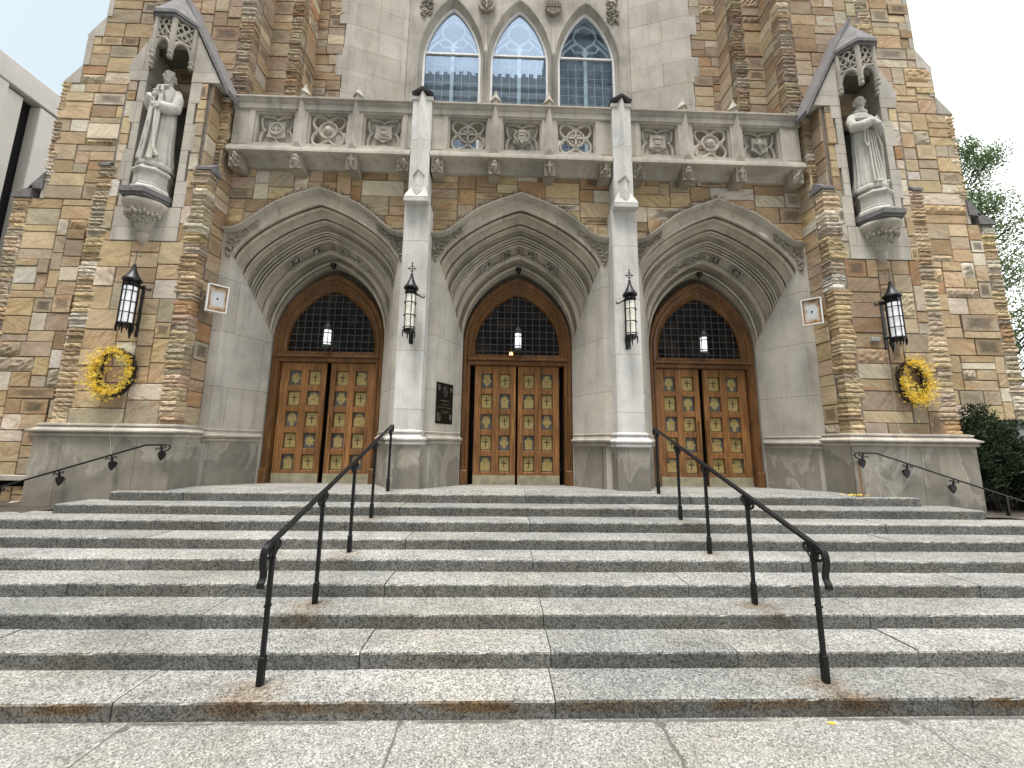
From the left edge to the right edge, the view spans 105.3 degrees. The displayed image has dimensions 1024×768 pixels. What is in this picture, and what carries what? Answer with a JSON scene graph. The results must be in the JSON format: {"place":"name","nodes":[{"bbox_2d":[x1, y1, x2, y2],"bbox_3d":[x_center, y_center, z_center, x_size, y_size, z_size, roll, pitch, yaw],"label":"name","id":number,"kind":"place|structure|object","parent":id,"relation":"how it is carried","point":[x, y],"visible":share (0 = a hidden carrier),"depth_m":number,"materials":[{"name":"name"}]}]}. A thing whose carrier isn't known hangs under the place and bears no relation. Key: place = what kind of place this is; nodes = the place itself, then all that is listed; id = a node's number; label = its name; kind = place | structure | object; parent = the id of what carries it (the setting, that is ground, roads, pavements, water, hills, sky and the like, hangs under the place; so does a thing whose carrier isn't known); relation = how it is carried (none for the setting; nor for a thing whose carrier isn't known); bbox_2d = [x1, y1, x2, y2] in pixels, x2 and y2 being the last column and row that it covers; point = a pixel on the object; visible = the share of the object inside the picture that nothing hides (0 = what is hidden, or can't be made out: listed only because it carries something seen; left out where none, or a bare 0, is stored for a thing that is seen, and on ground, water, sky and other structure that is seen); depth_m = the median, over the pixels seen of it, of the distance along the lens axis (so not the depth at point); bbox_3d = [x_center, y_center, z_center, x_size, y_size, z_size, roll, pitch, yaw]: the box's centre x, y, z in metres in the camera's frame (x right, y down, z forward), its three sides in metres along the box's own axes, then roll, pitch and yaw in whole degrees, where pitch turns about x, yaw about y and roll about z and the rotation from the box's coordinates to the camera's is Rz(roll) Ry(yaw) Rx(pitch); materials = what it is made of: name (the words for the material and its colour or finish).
{"place":"outdoors","nodes":[
{"label":"outdoors","id":0,"kind":"place"},
{"bbox_2d":[0,500,52,512],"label":"soil bed","id":1,"kind":"object","parent":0,"point":[6,506],"visible":0.02,"depth_m":5.80,"materials":[{"name":"brown soil"}]},
{"bbox_2d":[0,715,1023,767],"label":"pavement","id":2,"kind":"structure","parent":0,"point":[973,741],"depth_m":2.56,"materials":[{"name":"concrete"}]},
{"bbox_2d":[0,0,1023,384],"label":"sky","id":3,"kind":"structure","parent":0,"point":[973,49],"materials":[{"name":"white"}]},
{"bbox_2d":[985,507,1023,518],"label":"soil bed","id":4,"kind":"object","parent":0,"point":[1018,513],"visible":0.02,"depth_m":6.36,"materials":[{"name":"brown soil"}]},
{"bbox_2d":[956,402,1023,511],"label":"evergreen shrub","id":5,"kind":"object","parent":4,"relation":"on","point":[1004,466],"visible":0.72,"depth_m":6.62,"materials":[{"name":"green plant"}]},
{"label":"ground","id":6,"kind":"structure","parent":0,"visible":0},
{"bbox_2d":[0,49,60,263],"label":"concrete building","id":7,"kind":"structure","parent":6,"relation":"on","point":[29,102],"depth_m":9.80,"materials":[{"name":"white concrete"}]},
{"bbox_2d":[0,483,1023,723],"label":"stone steps","id":8,"kind":"structure","parent":6,"relation":"on","point":[494,602],"depth_m":3.76,"materials":[{"name":"stone"}]},
{"bbox_2d":[255,424,393,686],"bbox_3d":[-1.927,1.457,4.634,0.046,2.112,3.397,1,-9,-2],"label":"stair rail","id":9,"kind":"object","parent":8,"relation":"on","point":[270,548],"visible":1,"depth_m":3.78,"materials":[{"name":"black metal"}]},
{"bbox_2d":[652,428,832,683],"bbox_3d":[2.421,1.528,4.754,0.046,2.112,3.397,1,-9,-2],"label":"stair rail","id":10,"kind":"object","parent":8,"relation":"on","point":[816,550],"visible":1,"depth_m":3.90,"materials":[{"name":"black metal"}]},
{"bbox_2d":[0,0,1023,517],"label":"church","id":11,"kind":"structure","parent":6,"relation":"on","point":[574,160],"depth_m":7.59,"materials":[{"name":"stone"}]},
{"bbox_2d":[0,444,170,494],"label":"wall rail","id":12,"kind":"object","parent":11,"relation":"attached to","point":[59,478],"depth_m":5.98,"materials":[{"name":"black metal"}]},
{"bbox_2d":[73,339,138,406],"bbox_3d":[-6.456,-0.166,6.182,0.964,1.128,0.328,1,-9,-2],"label":"wreath","id":13,"kind":"object","parent":11,"relation":"attached to","point":[97,384],"visible":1,"depth_m":6.24,"materials":[{"name":"yellow plant"}]},
{"bbox_2d":[114,250,151,338],"bbox_3d":[-6.171,-1.473,6.379,0.271,1.477,0.342,-4,-10,27],"label":"wall lantern","id":14,"kind":"object","parent":11,"relation":"attached to","point":[132,282],"depth_m":6.29,"materials":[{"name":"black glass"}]},
{"bbox_2d":[135,70,183,180],"bbox_3d":[-6.310,-4.768,7.080,0.658,2.092,0.547,0,-9,2],"label":"statue","id":15,"kind":"object","parent":11,"relation":"on","point":[164,103],"visible":0.91,"depth_m":6.92,"materials":[{"name":"stone"}]},
{"bbox_2d":[204,283,229,314],"bbox_3d":[-5.156,-1.465,6.817,0.215,0.490,0.300,-7,-12,42],"label":"floodlight","id":16,"kind":"object","parent":11,"relation":"attached to","point":[217,298],"visible":1,"depth_m":6.75,"materials":[{"name":"white paint"}]},
{"bbox_2d":[270,362,327,482],"bbox_3d":[-4.249,0.752,7.784,0.922,2.415,0.129,1,-9,-2],"label":"door","id":17,"kind":"structure","parent":11,"relation":"in","point":[299,420],"depth_m":7.80,"materials":[{"name":"brown wood"}]},
{"bbox_2d":[321,263,336,350],"bbox_3d":[-3.700,-1.585,7.949,0.187,1.822,0.189,1,-9,-2],"label":"pendant lantern","id":18,"kind":"object","parent":11,"relation":"hanging from","point":[327,336],"visible":1,"depth_m":7.82,"materials":[{"name":"black paint"}]},
{"bbox_2d":[288,293,373,351],"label":"transom window","id":19,"kind":"structure","parent":11,"relation":"in","point":[352,331],"depth_m":8.14,"materials":[{"name":"black glass"}]},
{"bbox_2d":[322,363,375,483],"bbox_3d":[-3.238,0.769,7.812,0.922,2.415,0.129,1,-9,-2],"label":"door","id":20,"kind":"structure","parent":11,"relation":"in","point":[352,385],"depth_m":7.84,"materials":[{"name":"brown wood"}]},
{"bbox_2d":[402,262,424,343],"bbox_3d":[-1.709,-1.391,6.687,0.286,1.434,0.338,-5,-10,31],"label":"wall lantern","id":21,"kind":"object","parent":11,"relation":"attached to","point":[411,289],"depth_m":6.58,"materials":[{"name":"beige glass"}]},
{"bbox_2d":[435,381,452,424],"bbox_3d":[-1.251,0.362,7.273,0.018,0.760,0.524,-4,-10,25],"label":"plaque","id":22,"kind":"object","parent":11,"relation":"attached to","point":[444,402],"visible":1,"depth_m":7.25,"materials":[{"name":"black metal"}]},
{"bbox_2d":[422,8,480,148],"bbox_3d":[-1.521,-6.916,9.697,1.440,5.480,0.185,1,-9,-2],"label":"window","id":23,"kind":"structure","parent":11,"relation":"in","point":[451,69],"depth_m":9.94,"materials":[{"name":"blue glass"}]},
{"bbox_2d":[472,366,515,484],"bbox_3d":[-0.358,0.819,7.916,0.860,2.415,0.129,1,-9,-2],"label":"door","id":24,"kind":"structure","parent":11,"relation":"in","point":[494,422],"depth_m":7.93,"materials":[{"name":"brown wood"}]},
{"bbox_2d":[513,267,521,353],"bbox_3d":[0.128,-1.523,8.055,0.187,1.822,0.189,1,-9,-2],"label":"pendant lantern","id":25,"kind":"object","parent":11,"relation":"hanging from","point":[517,340],"visible":1,"depth_m":7.91,"materials":[{"name":"white glass"}]},
{"bbox_2d":[476,297,558,355],"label":"transom window","id":26,"kind":"structure","parent":11,"relation":"in","point":[496,334],"depth_m":8.24,"materials":[{"name":"black glass"}]},
{"bbox_2d":[490,11,547,104],"bbox_3d":[0.168,-6.889,9.743,1.440,5.480,0.185,1,-9,-2],"label":"window","id":27,"kind":"structure","parent":11,"relation":"in","point":[519,63],"depth_m":9.99,"materials":[{"name":"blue glass"}]},
{"bbox_2d":[517,366,559,484],"bbox_3d":[0.545,0.834,7.941,0.860,2.415,0.129,1,-9,-2],"label":"door","id":28,"kind":"structure","parent":11,"relation":"in","point":[538,387],"depth_m":7.96,"materials":[{"name":"brown wood"}]},
{"bbox_2d":[558,14,614,152],"bbox_3d":[1.857,-6.861,9.790,1.440,5.480,0.185,1,-9,-2],"label":"window","id":29,"kind":"structure","parent":11,"relation":"in","point":[586,72],"depth_m":10.03,"materials":[{"name":"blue glass"}]},
{"bbox_2d":[616,269,637,349],"bbox_3d":[2.022,-1.301,6.785,0.286,1.434,0.338,7,-11,-34],"label":"wall lantern","id":30,"kind":"object","parent":11,"relation":"attached to","point":[629,297],"depth_m":6.69,"materials":[{"name":"black paint"}]},
{"bbox_2d":[656,369,703,486],"bbox_3d":[3.427,0.877,7.996,0.922,2.415,0.129,1,-9,-2],"label":"door","id":31,"kind":"structure","parent":11,"relation":"in","point":[678,399],"depth_m":8.03,"materials":[{"name":"brown wood"}]},
{"bbox_2d":[658,301,738,358],"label":"transom window","id":32,"kind":"structure","parent":11,"relation":"in","point":[679,335],"depth_m":8.35,"materials":[{"name":"black glass"}]},
{"bbox_2d":[696,272,709,357],"bbox_3d":[3.966,-1.461,8.160,0.187,1.822,0.189,1,-9,-2],"label":"pendant lantern","id":33,"kind":"object","parent":11,"relation":"hanging from","point":[703,335],"visible":1,"depth_m":8.03,"materials":[{"name":"white glass"}]},
{"bbox_2d":[701,369,753,486],"bbox_3d":[4.438,0.893,8.023,0.922,2.415,0.129,1,-9,-2],"label":"door","id":34,"kind":"structure","parent":11,"relation":"in","point":[726,420],"depth_m":8.05,"materials":[{"name":"brown wood"}]},
{"bbox_2d":[800,296,823,326],"bbox_3d":[5.468,-1.293,7.110,0.300,0.490,0.215,-8,-12,44],"label":"floodlight","id":35,"kind":"object","parent":11,"relation":"attached to","point":[812,311],"visible":1,"depth_m":7.05,"materials":[{"name":"white paint"}]},
{"bbox_2d":[845,96,889,201],"bbox_3d":[6.698,-4.548,7.435,0.672,2.072,0.552,2,-9,-9],"label":"statue","id":36,"kind":"object","parent":11,"relation":"on","point":[865,129],"visible":0.91,"depth_m":7.27,"materials":[{"name":"stone"}]},
{"bbox_2d":[870,337,880,341],"bbox_3d":[6.333,-0.777,6.814,0.160,0.070,0.048,1,-9,-2],"label":"junction box","id":37,"kind":"object","parent":11,"relation":"attached to","point":[875,339],"visible":1,"depth_m":6.79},
{"bbox_2d":[874,268,907,351],"bbox_3d":[6.515,-1.287,6.731,0.271,1.477,0.342,6,-10,-30],"label":"wall lantern","id":38,"kind":"object","parent":11,"relation":"attached to","point":[891,298],"depth_m":6.65,"materials":[{"name":"black paint"}]},
{"bbox_2d":[888,361,909,462],"bbox_3d":[6.511,0.469,6.551,0.026,1.790,0.154,2,-9,-8],"label":"power cord","id":39,"kind":"object","parent":11,"relation":"hanging from","point":[895,409],"visible":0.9,"depth_m":6.63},
{"bbox_2d":[895,349,946,422],"bbox_3d":[6.885,0.033,6.547,0.766,1.239,0.338,1,-9,-2],"label":"wreath","id":40,"kind":"object","parent":11,"relation":"attached to","point":[925,389],"visible":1,"depth_m":6.61,"materials":[{"name":"yellow plant"}]},
{"bbox_2d":[853,452,1023,515],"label":"wall rail","id":41,"kind":"object","parent":11,"relation":"attached to","point":[906,473],"depth_m":6.32,"materials":[{"name":"black metal"}]},
{"bbox_2d":[955,130,1023,385],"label":"street tree","id":42,"kind":"object","parent":6,"relation":"on","point":[981,162],"visible":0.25,"depth_m":12.11,"materials":[{"name":"green plant"}]},
{"bbox_2d":[965,182,1023,381],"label":"street tree","id":43,"kind":"object","parent":6,"relation":"on","point":[1010,290],"visible":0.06,"depth_m":12.74,"materials":[{"name":"green plant"}]}
]}

